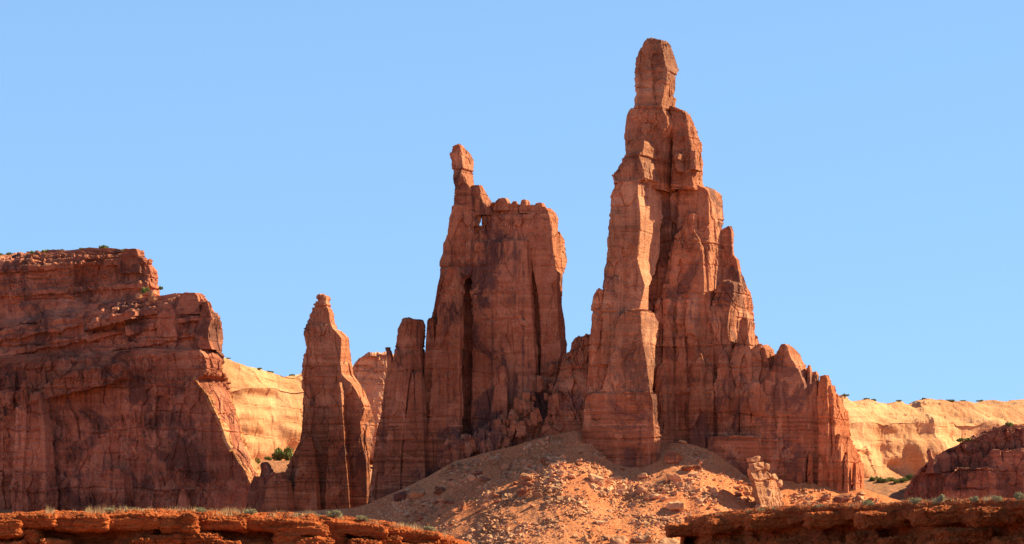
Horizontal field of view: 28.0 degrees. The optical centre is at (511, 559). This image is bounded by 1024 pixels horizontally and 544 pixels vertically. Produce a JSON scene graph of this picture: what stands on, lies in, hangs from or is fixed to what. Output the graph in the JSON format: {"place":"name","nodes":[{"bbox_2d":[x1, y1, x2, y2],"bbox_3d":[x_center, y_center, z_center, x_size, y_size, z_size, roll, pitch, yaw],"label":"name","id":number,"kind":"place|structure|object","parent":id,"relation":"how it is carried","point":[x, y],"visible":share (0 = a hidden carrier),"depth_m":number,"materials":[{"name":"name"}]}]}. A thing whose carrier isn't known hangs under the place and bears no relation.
{"place":"outdoors","nodes":[
{"label":"outdoors","id":0,"kind":"place"},
{"bbox_2d":[0,247,260,512],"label":"mesa","id":1,"kind":"structure","parent":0,"point":[104,403],"depth_m":1007.97,"materials":[{"name":"stone"}]},
{"bbox_2d":[141,287,149,293],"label":"shrub","id":2,"kind":"object","parent":1,"relation":"on","point":[144,290],"visible":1,"depth_m":1013.42,"materials":[{"name":"green plant"}]},
{"bbox_2d":[148,296,157,301],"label":"boulder","id":3,"kind":"object","parent":1,"relation":"on","point":[153,298],"visible":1,"depth_m":1007.15,"materials":[{"name":"stone"}]},
{"bbox_2d":[0,460,910,543],"bbox_3d":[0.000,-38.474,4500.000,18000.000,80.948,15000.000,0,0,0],"label":"ground","id":4,"kind":"structure","parent":0,"point":[890,489],"depth_m":1049.41,"materials":[{"name":"orange sand"}]},
{"bbox_2d":[0,508,469,543],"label":"rock ledge","id":5,"kind":"object","parent":4,"relation":"on","point":[150,526],"visible":1,"depth_m":141.88,"materials":[{"name":"brown stone"}]},
{"bbox_2d":[104,508,114,511],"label":"sagebrush","id":6,"kind":"object","parent":5,"relation":"on","point":[109,509],"visible":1,"depth_m":142.14,"materials":[{"name":"green plant"}]},
{"bbox_2d":[195,507,205,511],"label":"sagebrush","id":7,"kind":"object","parent":5,"relation":"on","point":[201,509],"visible":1,"depth_m":142.92,"materials":[{"name":"green plant"}]},
{"bbox_2d":[244,509,256,513],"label":"sagebrush","id":8,"kind":"object","parent":5,"relation":"on","point":[250,511],"visible":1,"depth_m":143.34,"materials":[{"name":"green plant"}]},
{"bbox_2d":[326,510,342,518],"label":"sagebrush","id":9,"kind":"object","parent":5,"relation":"on","point":[335,513],"visible":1,"depth_m":143.86,"materials":[{"name":"green plant"}]},
{"bbox_2d":[355,515,368,520],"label":"sagebrush","id":10,"kind":"object","parent":5,"relation":"on","point":[364,518],"visible":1,"depth_m":144.38,"materials":[{"name":"green plant"}]},
{"bbox_2d":[423,525,436,530],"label":"sagebrush","id":11,"kind":"object","parent":5,"relation":"on","point":[426,528],"visible":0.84,"depth_m":144.92,"materials":[{"name":"green plant"}]},
{"bbox_2d":[45,495,1011,537],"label":"dry grass","id":12,"kind":"structure","parent":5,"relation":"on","point":[294,514],"depth_m":143.25,"materials":[{"name":"brown plant"}]},
{"bbox_2d":[245,462,273,512],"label":"rock outcrop","id":13,"kind":"object","parent":4,"relation":"on","point":[256,494],"visible":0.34,"depth_m":969.86,"materials":[{"name":"stone"}]},
{"bbox_2d":[271,447,294,459],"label":"juniper","id":14,"kind":"object","parent":4,"relation":"on","point":[278,454],"visible":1,"depth_m":1077.86,"materials":[{"name":"green plant"}]},
{"bbox_2d":[284,452,292,459],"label":"juniper","id":15,"kind":"object","parent":4,"relation":"on","point":[287,456],"visible":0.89,"depth_m":1074.46,"materials":[{"name":"green plant"}]},
{"bbox_2d":[222,358,372,465],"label":"cliff","id":16,"kind":"structure","parent":4,"relation":"on","point":[269,408],"depth_m":1584.57,"materials":[{"name":"stone"}]},
{"bbox_2d":[260,294,374,512],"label":"rock spire","id":17,"kind":"object","parent":4,"relation":"on","point":[328,465],"visible":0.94,"depth_m":958.54,"materials":[{"name":"red stone"}]},
{"bbox_2d":[352,351,393,464],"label":"rock dome","id":18,"kind":"object","parent":4,"relation":"on","point":[369,370],"visible":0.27,"depth_m":1248.21,"materials":[{"name":"stone"}]},
{"bbox_2d":[664,497,1023,543],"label":"rock ledge","id":19,"kind":"object","parent":4,"relation":"on","point":[981,521],"visible":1,"depth_m":125.93,"materials":[{"name":"brown stone"}]},
{"bbox_2d":[861,499,874,504],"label":"sagebrush","id":20,"kind":"object","parent":19,"relation":"on","point":[868,502],"visible":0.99,"depth_m":127.11,"materials":[{"name":"green plant"}]},
{"bbox_2d":[910,497,921,503],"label":"sagebrush","id":21,"kind":"object","parent":19,"relation":"on","point":[914,500],"visible":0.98,"depth_m":121.25,"materials":[{"name":"green plant"}]},
{"bbox_2d":[932,494,945,503],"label":"sagebrush","id":22,"kind":"object","parent":19,"relation":"on","point":[940,498],"visible":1,"depth_m":118.36,"materials":[{"name":"green plant"}]},
{"bbox_2d":[969,496,978,501],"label":"sagebrush","id":23,"kind":"object","parent":19,"relation":"on","point":[975,498],"visible":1,"depth_m":114.12,"materials":[{"name":"green plant"}]},
{"bbox_2d":[992,495,1002,500],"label":"sagebrush","id":24,"kind":"object","parent":19,"relation":"on","point":[997,498],"visible":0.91,"depth_m":111.39,"materials":[{"name":"green plant"}]},
{"bbox_2d":[1013,492,1023,500],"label":"sagebrush","id":25,"kind":"object","parent":19,"relation":"on","point":[1017,496],"visible":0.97,"depth_m":108.62,"materials":[{"name":"green plant"}]},
{"bbox_2d":[869,476,878,480],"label":"shrub","id":26,"kind":"object","parent":4,"relation":"on","point":[873,478],"visible":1,"depth_m":1059.34,"materials":[{"name":"green plant"}]},
{"bbox_2d":[876,477,889,482],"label":"shrub","id":27,"kind":"object","parent":4,"relation":"on","point":[880,479],"visible":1,"depth_m":1055.29,"materials":[{"name":"green plant"}]},
{"bbox_2d":[899,477,908,481],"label":"shrub","id":28,"kind":"object","parent":4,"relation":"on","point":[903,479],"visible":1,"depth_m":1057.03,"materials":[{"name":"green plant"}]},
{"bbox_2d":[839,395,1023,477],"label":"cliff","id":29,"kind":"structure","parent":4,"relation":"on","point":[897,439],"depth_m":1628.76,"materials":[{"name":"stone"}]},
{"bbox_2d":[903,425,1023,500],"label":"rock outcrop","id":30,"kind":"object","parent":4,"relation":"on","point":[990,462],"visible":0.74,"depth_m":1017.45,"materials":[{"name":"stone"}]},
{"bbox_2d":[956,437,971,441],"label":"shrub","id":31,"kind":"object","parent":30,"relation":"on","point":[961,439],"visible":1,"depth_m":1020.22,"materials":[{"name":"green plant"}]},
{"bbox_2d":[0,0,1023,403],"label":"sky","id":32,"kind":"structure","parent":0,"point":[864,158],"materials":[{"name":"blue"}]},
{"bbox_2d":[519,473,532,480],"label":"boulder","id":33,"kind":"object","parent":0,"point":[525,476],"visible":1,"depth_m":862.03,"materials":[{"name":"stone"}]},
{"bbox_2d":[293,431,899,543],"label":"talus slope","id":34,"kind":"structure","parent":0,"point":[572,447],"depth_m":869.39,"materials":[{"name":"soil"}]},
{"bbox_2d":[393,491,406,500],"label":"boulder","id":35,"kind":"object","parent":34,"relation":"on","point":[399,496],"visible":1,"depth_m":887.78,"materials":[{"name":"red stone"}]},
{"bbox_2d":[405,490,424,498],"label":"boulder","id":36,"kind":"object","parent":34,"relation":"on","point":[412,494],"visible":1,"depth_m":882.86,"materials":[{"name":"stone"}]},
{"bbox_2d":[415,515,425,521],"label":"boulder","id":37,"kind":"object","parent":34,"relation":"on","point":[419,518],"visible":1,"depth_m":865.04,"materials":[{"name":"red stone"}]},
{"bbox_2d":[435,485,448,496],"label":"boulder","id":38,"kind":"object","parent":34,"relation":"on","point":[439,490],"visible":1,"depth_m":877.98,"materials":[{"name":"red stone"}]},
{"bbox_2d":[460,500,465,510],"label":"boulder","id":39,"kind":"object","parent":34,"relation":"on","point":[463,506],"visible":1,"depth_m":857.97,"materials":[{"name":"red stone"}]},
{"bbox_2d":[367,144,566,503],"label":"rock tower","id":40,"kind":"structure","parent":34,"relation":"on","point":[478,374],"depth_m":916.85,"materials":[{"name":"red stone"}]},
{"bbox_2d":[467,475,475,480],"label":"boulder","id":41,"kind":"object","parent":34,"relation":"on","point":[471,477],"visible":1,"depth_m":880.62,"materials":[{"name":"stone"}]},
{"bbox_2d":[472,471,481,475],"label":"boulder","id":42,"kind":"object","parent":34,"relation":"on","point":[475,473],"visible":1,"depth_m":881.43,"materials":[{"name":"red stone"}]},
{"bbox_2d":[479,476,491,482],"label":"boulder","id":43,"kind":"object","parent":34,"relation":"on","point":[483,479],"visible":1,"depth_m":874.19,"materials":[{"name":"red stone"}]},
{"bbox_2d":[501,464,509,469],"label":"boulder","id":44,"kind":"object","parent":34,"relation":"on","point":[504,466],"visible":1,"depth_m":880.23,"materials":[{"name":"stone"}]},
{"bbox_2d":[517,486,527,496],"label":"boulder","id":45,"kind":"object","parent":34,"relation":"on","point":[522,491],"visible":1,"depth_m":852.93,"materials":[{"name":"red stone"}]},
{"bbox_2d":[522,480,531,485],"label":"boulder","id":46,"kind":"object","parent":34,"relation":"on","point":[525,482],"visible":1,"depth_m":860.59,"materials":[{"name":"red stone"}]},
{"bbox_2d":[534,492,542,496],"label":"boulder","id":47,"kind":"object","parent":34,"relation":"on","point":[537,494],"visible":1,"depth_m":850.35,"materials":[{"name":"stone"}]},
{"bbox_2d":[567,474,575,477],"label":"boulder","id":48,"kind":"object","parent":34,"relation":"on","point":[571,475],"visible":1,"depth_m":861.72,"materials":[{"name":"stone"}]},
{"bbox_2d":[309,434,881,543],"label":"rubble","id":49,"kind":"object","parent":34,"relation":"on","point":[491,534],"visible":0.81,"depth_m":862.16,"materials":[{"name":"stone"}]},
{"bbox_2d":[589,473,610,482],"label":"boulder","id":50,"kind":"object","parent":34,"relation":"on","point":[594,478],"visible":1,"depth_m":861.69,"materials":[{"name":"stone"}]},
{"bbox_2d":[595,520,606,524],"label":"boulder","id":51,"kind":"object","parent":34,"relation":"on","point":[598,522],"visible":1,"depth_m":830.02,"materials":[{"name":"stone"}]},
{"bbox_2d":[597,480,605,485],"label":"boulder","id":52,"kind":"object","parent":34,"relation":"on","point":[601,482],"visible":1,"depth_m":861.45,"materials":[{"name":"stone"}]},
{"bbox_2d":[610,535,627,543],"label":"boulder","id":53,"kind":"object","parent":34,"relation":"on","point":[618,539],"visible":1,"depth_m":812.84,"materials":[{"name":"stone"}]},
{"bbox_2d":[637,473,647,477],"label":"boulder","id":54,"kind":"object","parent":34,"relation":"on","point":[643,475],"visible":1,"depth_m":875.03,"materials":[{"name":"stone"}]},
{"bbox_2d":[634,534,653,543],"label":"boulder","id":55,"kind":"object","parent":34,"relation":"on","point":[644,539],"visible":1,"depth_m":813.84,"materials":[{"name":"stone"}]},
{"bbox_2d":[634,486,653,493],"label":"boulder","id":56,"kind":"object","parent":34,"relation":"on","point":[640,490],"visible":1,"depth_m":859.00,"materials":[{"name":"stone"}]},
{"bbox_2d":[651,494,660,498],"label":"boulder","id":57,"kind":"object","parent":34,"relation":"on","point":[655,496],"visible":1,"depth_m":853.91,"materials":[{"name":"stone"}]},
{"bbox_2d":[660,496,670,500],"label":"boulder","id":58,"kind":"object","parent":34,"relation":"on","point":[664,498],"visible":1,"depth_m":853.01,"materials":[{"name":"stone"}]},
{"bbox_2d":[661,516,670,520],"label":"boulder","id":59,"kind":"object","parent":34,"relation":"on","point":[665,518],"visible":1,"depth_m":837.61,"materials":[{"name":"stone"}]},
{"bbox_2d":[658,537,679,542],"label":"boulder","id":60,"kind":"object","parent":34,"relation":"on","point":[667,540],"visible":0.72,"depth_m":817.03,"materials":[{"name":"stone"}]},
{"bbox_2d":[664,451,682,463],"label":"boulder","id":61,"kind":"object","parent":34,"relation":"on","point":[671,457],"visible":1,"depth_m":880.76,"materials":[{"name":"red stone"}]},
{"bbox_2d":[666,474,681,481],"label":"boulder","id":62,"kind":"object","parent":34,"relation":"on","point":[674,477],"visible":1,"depth_m":867.27,"materials":[{"name":"stone"}]},
{"bbox_2d":[666,501,684,509],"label":"boulder","id":63,"kind":"object","parent":34,"relation":"on","point":[676,505],"visible":1,"depth_m":844.42,"materials":[{"name":"stone"}]},
{"bbox_2d":[681,465,694,470],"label":"boulder","id":64,"kind":"object","parent":34,"relation":"on","point":[688,467],"visible":1,"depth_m":875.58,"materials":[{"name":"red stone"}]},
{"bbox_2d":[689,472,698,476],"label":"boulder","id":65,"kind":"object","parent":34,"relation":"on","point":[691,474],"visible":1,"depth_m":873.28,"materials":[{"name":"stone"}]},
{"bbox_2d":[541,38,864,492],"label":"rock tower","id":66,"kind":"structure","parent":34,"relation":"on","point":[669,348],"depth_m":899.17,"materials":[{"name":"stone"}]},
{"bbox_2d":[709,487,717,492],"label":"boulder","id":67,"kind":"object","parent":34,"relation":"on","point":[713,489],"visible":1,"depth_m":863.99,"materials":[{"name":"stone"}]},
{"bbox_2d":[746,456,784,508],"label":"rock pinnacle","id":68,"kind":"object","parent":34,"relation":"on","point":[765,486],"visible":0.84,"depth_m":866.28,"materials":[{"name":"stone"}]},
{"bbox_2d":[820,494,833,500],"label":"boulder","id":69,"kind":"object","parent":34,"relation":"on","point":[826,497],"visible":1,"depth_m":884.45,"materials":[{"name":"red stone"}]},
{"bbox_2d":[834,494,850,502],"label":"boulder","id":70,"kind":"object","parent":34,"relation":"on","point":[840,498],"visible":1,"depth_m":886.23,"materials":[{"name":"red stone"}]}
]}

